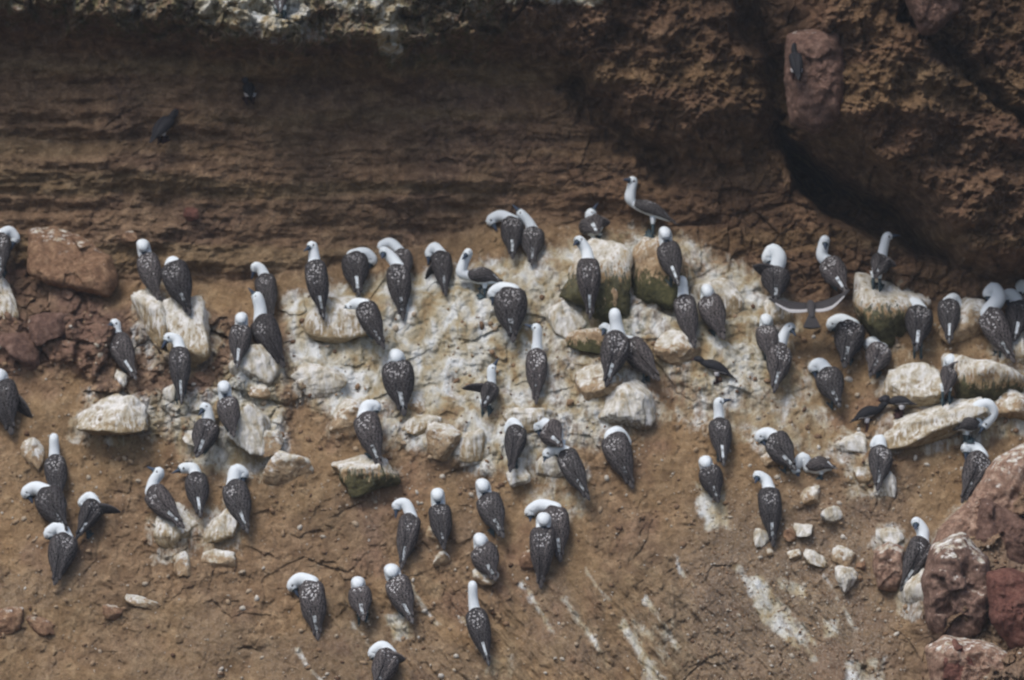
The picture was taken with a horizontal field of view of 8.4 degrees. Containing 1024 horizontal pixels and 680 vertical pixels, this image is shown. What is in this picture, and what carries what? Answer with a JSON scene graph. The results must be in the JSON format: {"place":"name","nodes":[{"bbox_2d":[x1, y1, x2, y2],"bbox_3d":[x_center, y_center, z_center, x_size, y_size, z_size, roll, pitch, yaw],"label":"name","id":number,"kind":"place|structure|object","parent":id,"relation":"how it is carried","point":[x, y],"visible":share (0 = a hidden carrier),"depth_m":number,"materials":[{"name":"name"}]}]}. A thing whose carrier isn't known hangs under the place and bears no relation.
{"place":"outdoors","nodes":[
{"label":"outdoors","id":0,"kind":"place"},
{"bbox_2d":[0,0,1023,679],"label":"terrain","id":1,"kind":"structure","parent":0,"point":[416,128],"depth_m":61.86,"materials":[{"name":"soil"}]},
{"bbox_2d":[0,368,32,435],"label":"booby","id":2,"kind":"object","parent":1,"relation":"on","point":[12,402],"visible":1,"depth_m":61.48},
{"bbox_2d":[0,332,42,370],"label":"boulder","id":3,"kind":"object","parent":1,"relation":"on","point":[23,349],"visible":1,"depth_m":61.82,"materials":[{"name":"red stone"}]},
{"bbox_2d":[21,481,67,530],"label":"booby","id":4,"kind":"object","parent":1,"relation":"on","point":[50,501],"visible":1,"depth_m":60.90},
{"bbox_2d":[28,312,66,345],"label":"boulder","id":5,"kind":"object","parent":1,"relation":"on","point":[44,327],"visible":1,"depth_m":61.81,"materials":[{"name":"red stone"}]},
{"bbox_2d":[44,433,67,490],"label":"booby","id":6,"kind":"object","parent":1,"relation":"on","point":[55,469],"visible":1,"depth_m":61.17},
{"bbox_2d":[43,522,77,584],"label":"booby","id":7,"kind":"object","parent":1,"relation":"on","point":[62,548],"visible":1,"depth_m":60.60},
{"bbox_2d":[27,226,118,296],"bbox_3d":[-3.945,-0.705,62.389,0.833,0.643,0.491,0,0,0],"label":"rock slab","id":8,"kind":"object","parent":1,"relation":"on","point":[61,258],"visible":1,"depth_m":62.26,"materials":[{"name":"brown stone"}]},
{"bbox_2d":[75,492,120,538],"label":"booby","id":9,"kind":"object","parent":1,"relation":"on","point":[93,508],"visible":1,"depth_m":60.91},
{"bbox_2d":[76,393,150,435],"bbox_3d":[-3.522,0.659,61.395,0.656,0.374,0.478,0,0,0],"label":"boulder","id":10,"kind":"object","parent":1,"relation":"on","point":[116,414],"visible":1,"depth_m":61.28,"materials":[{"name":"stone"}]},
{"bbox_2d":[108,319,136,379],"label":"booby","id":11,"kind":"object","parent":1,"relation":"on","point":[122,349],"visible":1,"depth_m":61.70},
{"bbox_2d":[131,287,167,351],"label":"stone","id":12,"kind":"object","parent":1,"relation":"on","point":[151,311],"visible":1,"depth_m":61.87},
{"bbox_2d":[136,239,161,299],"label":"booby","id":13,"kind":"object","parent":12,"relation":"on","point":[149,268],"visible":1,"depth_m":62.06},
{"bbox_2d":[153,502,198,548],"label":"boulder","id":14,"kind":"object","parent":1,"relation":"on","point":[167,534],"visible":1,"depth_m":60.83,"materials":[{"name":"stone"}]},
{"bbox_2d":[144,466,184,528],"bbox_3d":[-3.046,1.381,60.889,0.224,0.541,0.518,0,0,-35],"label":"booby","id":15,"kind":"object","parent":14,"relation":"on","point":[159,500],"visible":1,"depth_m":60.85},
{"bbox_2d":[162,332,190,404],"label":"booby","id":16,"kind":"object","parent":1,"relation":"on","point":[179,363],"visible":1,"depth_m":61.48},
{"bbox_2d":[162,295,210,366],"bbox_3d":[-2.902,-0.079,61.949,0.449,0.646,0.564,0,0,0],"label":"boulder","id":17,"kind":"object","parent":1,"relation":"on","point":[193,330],"visible":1,"depth_m":61.80,"materials":[{"name":"stone"}]},
{"bbox_2d":[161,256,191,315],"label":"booby","id":18,"kind":"object","parent":17,"relation":"on","point":[176,276],"visible":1,"depth_m":61.85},
{"bbox_2d":[171,462,208,517],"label":"booby","id":19,"kind":"object","parent":1,"relation":"on","point":[196,486],"visible":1,"depth_m":61.00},
{"bbox_2d":[192,402,219,457],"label":"booby","id":20,"kind":"object","parent":1,"relation":"on","point":[205,431],"visible":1,"depth_m":61.15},
{"bbox_2d":[202,508,238,542],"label":"boulder","id":21,"kind":"object","parent":1,"relation":"on","point":[223,525],"visible":1,"depth_m":60.87,"materials":[{"name":"stone"}]},
{"bbox_2d":[222,464,251,532],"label":"booby","id":22,"kind":"object","parent":1,"relation":"on","point":[236,496],"visible":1,"depth_m":60.94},
{"bbox_2d":[227,402,270,456],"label":"boulder","id":23,"kind":"object","parent":1,"relation":"on","point":[253,425],"visible":1,"depth_m":61.23,"materials":[{"name":"white stone"}]},
{"bbox_2d":[217,380,239,437],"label":"booby","id":24,"kind":"object","parent":23,"relation":"on","point":[228,408],"visible":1,"depth_m":61.21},
{"bbox_2d":[228,344,280,384],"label":"boulder","id":25,"kind":"object","parent":1,"relation":"on","point":[259,363],"visible":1,"depth_m":61.64,"materials":[{"name":"white stone"}]},
{"bbox_2d":[229,312,251,368],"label":"booby","id":26,"kind":"object","parent":25,"relation":"on","point":[240,335],"visible":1,"depth_m":61.64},
{"bbox_2d":[248,288,284,367],"bbox_3d":[-2.186,-0.109,61.819,0.246,0.718,0.412,0,0,-17],"label":"booby","id":27,"kind":"object","parent":25,"relation":"on","point":[266,331],"visible":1,"depth_m":61.76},
{"bbox_2d":[250,262,277,315],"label":"booby","id":28,"kind":"object","parent":1,"relation":"on","point":[265,283],"visible":1,"depth_m":62.25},
{"bbox_2d":[263,450,313,484],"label":"boulder","id":29,"kind":"object","parent":1,"relation":"on","point":[282,467],"visible":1,"depth_m":61.18,"materials":[{"name":"beige stone"}]},
{"bbox_2d":[286,572,326,640],"bbox_3d":[-1.767,2.319,60.458,0.236,0.585,0.433,0,0,-35],"label":"booby","id":30,"kind":"object","parent":1,"relation":"on","point":[311,595],"visible":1,"depth_m":60.34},
{"bbox_2d":[291,363,347,398],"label":"boulder","id":31,"kind":"object","parent":1,"relation":"on","point":[319,380],"visible":1,"depth_m":61.65,"materials":[{"name":"white stone"}]},
{"bbox_2d":[302,296,366,342],"bbox_3d":[-1.541,-0.181,62.068,0.659,0.419,0.449,0,0,0],"label":"boulder","id":32,"kind":"object","parent":1,"relation":"on","point":[340,323],"visible":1,"depth_m":61.89,"materials":[{"name":"stone"}]},
{"bbox_2d":[303,241,328,319],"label":"booby","id":33,"kind":"object","parent":32,"relation":"on","point":[316,278],"visible":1,"depth_m":61.86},
{"bbox_2d":[341,247,376,296],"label":"booby","id":34,"kind":"object","parent":32,"relation":"on","point":[357,263],"visible":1,"depth_m":62.30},
{"bbox_2d":[344,298,384,348],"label":"booby","id":35,"kind":"object","parent":32,"relation":"on","point":[369,316],"visible":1,"depth_m":61.73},
{"bbox_2d":[328,398,362,434],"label":"boulder","id":36,"kind":"object","parent":1,"relation":"on","point":[345,414],"visible":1,"depth_m":61.43,"materials":[{"name":"beige stone"}]},
{"bbox_2d":[348,576,371,625],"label":"booby","id":37,"kind":"object","parent":1,"relation":"on","point":[360,597],"visible":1,"depth_m":60.32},
{"bbox_2d":[331,455,400,497],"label":"boulder","id":38,"kind":"object","parent":1,"relation":"on","point":[360,475],"visible":1,"depth_m":61.06,"materials":[{"name":"stone"}]},
{"bbox_2d":[353,399,382,467],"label":"booby","id":39,"kind":"object","parent":38,"relation":"on","point":[367,427],"visible":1,"depth_m":61.12,"materials":[{"name":"grey"}]},
{"bbox_2d":[368,641,405,679],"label":"booby","id":40,"kind":"object","parent":1,"relation":"on","point":[387,658],"visible":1,"depth_m":59.95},
{"bbox_2d":[379,247,411,320],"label":"booby","id":41,"kind":"object","parent":1,"relation":"on","point":[398,280],"visible":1,"depth_m":62.14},
{"bbox_2d":[381,349,414,415],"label":"booby","id":42,"kind":"object","parent":1,"relation":"on","point":[398,376],"visible":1,"depth_m":61.52,"materials":[{"name":"grey"}]},
{"bbox_2d":[384,563,413,623],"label":"booby","id":43,"kind":"object","parent":1,"relation":"on","point":[399,589],"visible":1,"depth_m":60.35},
{"bbox_2d":[392,498,420,570],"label":"booby","id":44,"kind":"object","parent":1,"relation":"on","point":[408,528],"visible":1,"depth_m":60.77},
{"bbox_2d":[424,242,451,296],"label":"booby","id":45,"kind":"object","parent":1,"relation":"on","point":[440,258],"visible":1,"depth_m":62.37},
{"bbox_2d":[428,488,451,549],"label":"booby","id":46,"kind":"object","parent":1,"relation":"on","point":[440,515],"visible":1,"depth_m":60.81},
{"bbox_2d":[426,422,460,461],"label":"stone","id":47,"kind":"object","parent":1,"relation":"on","point":[442,440],"visible":1,"depth_m":61.23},
{"bbox_2d":[459,428,486,462],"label":"stone","id":48,"kind":"object","parent":1,"relation":"on","point":[471,444],"visible":1,"depth_m":61.27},
{"bbox_2d":[465,581,490,665],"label":"booby","id":49,"kind":"object","parent":1,"relation":"on","point":[478,624],"visible":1,"depth_m":60.16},
{"bbox_2d":[456,248,502,299],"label":"booby","id":50,"kind":"object","parent":1,"relation":"on","point":[484,276],"visible":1,"depth_m":62.20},
{"bbox_2d":[462,358,498,416],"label":"booby","id":51,"kind":"object","parent":1,"relation":"on","point":[488,390],"visible":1,"depth_m":61.59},
{"bbox_2d":[472,568,499,585],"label":"stone","id":52,"kind":"object","parent":1,"relation":"on","point":[481,578],"visible":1,"depth_m":60.57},
{"bbox_2d":[471,533,498,580],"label":"booby","id":53,"kind":"object","parent":52,"relation":"on","point":[485,556],"visible":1,"depth_m":60.55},
{"bbox_2d":[475,478,504,538],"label":"booby","id":54,"kind":"object","parent":1,"relation":"on","point":[490,507],"visible":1,"depth_m":60.87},
{"bbox_2d":[486,210,522,258],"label":"booby","id":55,"kind":"object","parent":1,"relation":"on","point":[511,230],"visible":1,"depth_m":62.60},
{"bbox_2d":[487,282,527,342],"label":"booby","id":56,"kind":"object","parent":1,"relation":"on","point":[509,300],"visible":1,"depth_m":61.91,"materials":[{"name":"grey"}]},
{"bbox_2d":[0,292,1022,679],"bbox_3d":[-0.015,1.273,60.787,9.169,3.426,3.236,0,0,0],"label":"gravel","id":57,"kind":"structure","parent":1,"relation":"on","point":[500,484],"depth_m":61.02,"materials":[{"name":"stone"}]},
{"bbox_2d":[506,468,530,487],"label":"stone","id":58,"kind":"object","parent":1,"relation":"on","point":[518,477],"visible":1,"depth_m":61.12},
{"bbox_2d":[504,417,526,472],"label":"booby","id":59,"kind":"object","parent":58,"relation":"on","point":[515,437],"visible":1,"depth_m":61.15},
{"bbox_2d":[512,204,544,265],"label":"booby","id":60,"kind":"object","parent":1,"relation":"on","point":[533,240],"visible":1,"depth_m":62.55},
{"bbox_2d":[502,407,557,433],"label":"boulder","id":61,"kind":"object","parent":1,"relation":"on","point":[527,418],"visible":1,"depth_m":61.39,"materials":[{"name":"stone"}]},
{"bbox_2d":[524,323,547,404],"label":"booby","id":62,"kind":"object","parent":1,"relation":"on","point":[536,365],"visible":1,"depth_m":61.67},
{"bbox_2d":[529,512,554,588],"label":"booby","id":63,"kind":"object","parent":1,"relation":"on","point":[542,541],"visible":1,"depth_m":60.55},
{"bbox_2d":[524,499,569,561],"bbox_3d":[0.346,1.671,60.962,0.266,0.548,0.502,0,0,-39],"label":"booby","id":64,"kind":"object","parent":1,"relation":"on","point":[557,512],"visible":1,"depth_m":60.86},
{"bbox_2d":[533,418,565,456],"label":"booby","id":65,"kind":"object","parent":1,"relation":"on","point":[550,433],"visible":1,"depth_m":61.18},
{"bbox_2d":[544,300,586,338],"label":"boulder","id":66,"kind":"object","parent":1,"relation":"on","point":[563,318],"visible":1,"depth_m":62.04,"materials":[{"name":"white stone"}]},
{"bbox_2d":[542,444,589,499],"bbox_3d":[0.512,1.159,61.127,0.558,0.500,0.216,0,0,44],"label":"booby","id":67,"kind":"object","parent":1,"relation":"on","point":[571,465],"visible":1,"depth_m":61.02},
{"bbox_2d":[566,328,604,354],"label":"boulder","id":68,"kind":"object","parent":1,"relation":"on","point":[588,340],"visible":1,"depth_m":61.88,"materials":[{"name":"beige stone"}]},
{"bbox_2d":[559,238,632,315],"bbox_3d":[0.750,-0.568,62.337,0.670,0.699,0.680,0,0,0],"label":"boulder","id":69,"kind":"object","parent":1,"relation":"on","point":[614,259],"visible":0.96,"depth_m":62.15,"materials":[{"name":"stone"}]},
{"bbox_2d":[573,235,600,318],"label":"booby","id":70,"kind":"object","parent":69,"relation":"on","point":[588,274],"visible":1,"depth_m":61.91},
{"bbox_2d":[574,364,623,400],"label":"boulder","id":71,"kind":"object","parent":1,"relation":"on","point":[589,383],"visible":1,"depth_m":61.59,"materials":[{"name":"beige stone"}]},
{"bbox_2d":[600,308,629,387],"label":"booby","id":72,"kind":"object","parent":71,"relation":"on","point":[615,348],"visible":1,"depth_m":61.55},
{"bbox_2d":[601,426,634,488],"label":"booby","id":73,"kind":"object","parent":1,"relation":"on","point":[616,447],"visible":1,"depth_m":61.21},
{"bbox_2d":[598,379,655,430],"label":"boulder","id":74,"kind":"object","parent":1,"relation":"on","point":[630,403],"visible":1,"depth_m":61.47,"materials":[{"name":"white stone"}]},
{"bbox_2d":[599,323,660,383],"bbox_3d":[1.077,0.119,61.861,0.675,0.551,0.242,0,0,32],"label":"booby","id":75,"kind":"object","parent":74,"relation":"on","point":[640,358],"visible":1,"depth_m":61.72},
{"bbox_2d":[623,176,678,237],"bbox_3d":[1.251,-1.192,62.676,0.505,0.574,0.172,0,0,0],"label":"booby","id":76,"kind":"object","parent":1,"relation":"on","point":[653,210],"visible":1,"depth_m":62.65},
{"bbox_2d":[631,236,688,309],"bbox_3d":[1.301,-0.585,62.340,0.568,0.702,0.567,0,0,0],"label":"boulder","id":77,"kind":"object","parent":1,"relation":"on","point":[649,276],"visible":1,"depth_m":62.21,"materials":[{"name":"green stone"}]},
{"bbox_2d":[657,226,681,286],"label":"booby","id":78,"kind":"object","parent":77,"relation":"on","point":[669,254],"visible":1,"depth_m":62.06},
{"bbox_2d":[653,330,699,365],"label":"boulder","id":79,"kind":"object","parent":1,"relation":"on","point":[674,347],"visible":1,"depth_m":61.80,"materials":[{"name":"beige stone"}]},
{"bbox_2d":[673,276,698,347],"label":"booby","id":80,"kind":"object","parent":79,"relation":"on","point":[685,310],"visible":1,"depth_m":61.91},
{"bbox_2d":[698,455,722,502],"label":"booby","id":81,"kind":"object","parent":1,"relation":"on","point":[711,477],"visible":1,"depth_m":61.09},
{"bbox_2d":[697,284,725,339],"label":"booby","id":82,"kind":"object","parent":1,"relation":"on","point":[711,308],"visible":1,"depth_m":61.91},
{"bbox_2d":[691,278,743,318],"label":"boulder","id":83,"kind":"object","parent":1,"relation":"on","point":[726,290],"visible":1,"depth_m":62.18,"materials":[{"name":"stone"}]},
{"bbox_2d":[708,397,731,466],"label":"booby","id":84,"kind":"object","parent":1,"relation":"on","point":[720,430],"visible":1,"depth_m":61.33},
{"bbox_2d":[753,471,781,546],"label":"booby","id":85,"kind":"object","parent":1,"relation":"on","point":[769,503],"visible":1,"depth_m":60.88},
{"bbox_2d":[754,427,796,473],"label":"booby","id":86,"kind":"object","parent":1,"relation":"on","point":[779,446],"visible":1,"depth_m":61.21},
{"bbox_2d":[763,296,793,324],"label":"stone","id":87,"kind":"object","parent":1,"relation":"on","point":[779,315],"visible":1,"depth_m":62.13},
{"bbox_2d":[753,244,790,298],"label":"booby","id":88,"kind":"object","parent":87,"relation":"on","point":[772,271],"visible":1,"depth_m":62.22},
{"bbox_2d":[766,323,795,392],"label":"booby","id":89,"kind":"object","parent":1,"relation":"on","point":[778,359],"visible":1,"depth_m":61.71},
{"bbox_2d":[784,29,844,133],"bbox_3d":[2.691,-2.299,61.634,0.555,0.934,0.418,0,0,0],"label":"rock slab","id":90,"kind":"object","parent":1,"relation":"on","point":[814,97],"visible":1,"depth_m":61.51,"materials":[{"name":"red stone"}]},
{"bbox_2d":[808,358,843,410],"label":"booby","id":91,"kind":"object","parent":1,"relation":"on","point":[829,378],"visible":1,"depth_m":61.66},
{"bbox_2d":[816,235,847,291],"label":"booby","id":92,"kind":"object","parent":1,"relation":"on","point":[833,271],"visible":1,"depth_m":62.12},
{"bbox_2d":[826,314,864,368],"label":"booby","id":93,"kind":"object","parent":1,"relation":"on","point":[849,333],"visible":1,"depth_m":61.88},
{"bbox_2d":[863,336,891,378],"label":"booby","id":94,"kind":"object","parent":1,"relation":"on","point":[878,354],"visible":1,"depth_m":61.80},
{"bbox_2d":[873,471,896,497],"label":"stone","id":95,"kind":"object","parent":1,"relation":"on","point":[889,487],"visible":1,"depth_m":61.12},
{"bbox_2d":[868,434,892,490],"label":"booby","id":96,"kind":"object","parent":95,"relation":"on","point":[880,458],"visible":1,"depth_m":61.13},
{"bbox_2d":[872,541,904,591],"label":"boulder","id":97,"kind":"object","parent":1,"relation":"on","point":[887,561],"visible":1,"depth_m":60.53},
{"bbox_2d":[853,272,930,348],"bbox_3d":[3.390,-0.258,62.257,0.627,0.740,0.791,0,0,34],"label":"boulder","id":98,"kind":"object","parent":1,"relation":"on","point":[881,314],"visible":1,"depth_m":62.02,"materials":[{"name":"stone"}]},
{"bbox_2d":[870,232,899,291],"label":"booby","id":99,"kind":"object","parent":98,"relation":"on","point":[881,262],"visible":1,"depth_m":62.12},
{"bbox_2d":[897,568,923,603],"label":"stone","id":100,"kind":"object","parent":1,"relation":"on","point":[911,593],"visible":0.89,"depth_m":60.40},
{"bbox_2d":[900,517,930,591],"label":"booby","id":101,"kind":"object","parent":100,"relation":"on","point":[916,554],"visible":0.98,"depth_m":60.56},
{"bbox_2d":[883,362,944,407],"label":"boulder","id":102,"kind":"object","parent":1,"relation":"on","point":[918,384],"visible":1,"depth_m":61.64,"materials":[{"name":"stone"}]},
{"bbox_2d":[905,297,932,359],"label":"booby","id":103,"kind":"object","parent":1,"relation":"on","point":[919,319],"visible":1,"depth_m":61.87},
{"bbox_2d":[905,0,962,35],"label":"boulder","id":104,"kind":"object","parent":1,"relation":"on","point":[932,17],"visible":1,"depth_m":61.14,"materials":[{"name":"red stone"}]},
{"bbox_2d":[883,397,990,449],"bbox_3d":[3.735,0.745,61.556,1.025,0.487,0.544,0,0,0],"label":"boulder","id":105,"kind":"object","parent":1,"relation":"on","point":[933,424],"visible":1,"depth_m":61.36,"materials":[{"name":"stone"}]},
{"bbox_2d":[952,398,997,443],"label":"booby","id":106,"kind":"object","parent":105,"relation":"on","point":[966,426],"visible":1,"depth_m":61.35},
{"bbox_2d":[921,532,990,638],"bbox_3d":[3.867,2.171,60.001,0.664,1.013,0.699,0,0,0],"label":"boulder","id":107,"kind":"object","parent":1,"relation":"on","point":[955,571],"visible":0.98,"depth_m":59.81,"materials":[{"name":"red stone"}]},
{"bbox_2d":[938,297,985,344],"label":"boulder","id":108,"kind":"object","parent":1,"relation":"on","point":[968,326],"visible":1,"depth_m":62.01,"materials":[{"name":"beige stone"}]},
{"bbox_2d":[937,293,961,343],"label":"booby","id":109,"kind":"object","parent":108,"relation":"on","point":[949,309],"visible":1,"depth_m":61.95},
{"bbox_2d":[925,635,1008,679],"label":"boulder","id":110,"kind":"object","parent":1,"relation":"on","point":[984,656],"visible":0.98,"depth_m":59.48,"materials":[{"name":"stone"}]},
{"bbox_2d":[960,441,990,502],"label":"booby","id":111,"kind":"object","parent":1,"relation":"on","point":[977,462],"visible":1,"depth_m":61.15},
{"bbox_2d":[932,443,1023,543],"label":"boulder","id":112,"kind":"object","parent":1,"relation":"on","point":[1001,483],"visible":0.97,"depth_m":60.65,"materials":[{"name":"stone"}]},
{"bbox_2d":[941,353,1023,401],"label":"boulder","id":113,"kind":"object","parent":1,"relation":"on","point":[992,380],"visible":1,"depth_m":61.51,"materials":[{"name":"stone"}]},
{"bbox_2d":[978,282,1015,362],"bbox_3d":[4.307,-0.154,61.923,0.263,0.723,0.389,0,0,-14],"label":"booby","id":114,"kind":"object","parent":1,"relation":"on","point":[994,325],"visible":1,"depth_m":61.86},
{"bbox_2d":[975,498,1023,564],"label":"rock slab","id":115,"kind":"object","parent":1,"relation":"on","point":[993,518],"visible":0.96,"depth_m":60.39,"materials":[{"name":"red stone"}]},
{"bbox_2d":[986,568,1023,648],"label":"boulder","id":116,"kind":"object","parent":1,"relation":"on","point":[1005,590],"visible":1,"depth_m":59.52,"materials":[{"name":"red stone"}]},
{"bbox_2d":[994,389,1023,420],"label":"boulder","id":117,"kind":"object","parent":1,"relation":"on","point":[1009,403],"visible":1,"depth_m":61.47,"materials":[{"name":"beige stone"}]},
{"bbox_2d":[1004,288,1023,340],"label":"booby","id":118,"kind":"object","parent":1,"relation":"on","point":[1014,311],"visible":1,"depth_m":61.98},
{"bbox_2d":[769,289,849,328],"bbox_3d":[2.648,-0.276,61.860,0.586,0.360,0.439,0,0,37],"label":"tern","id":119,"kind":"object","parent":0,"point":[811,307],"visible":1,"depth_m":61.81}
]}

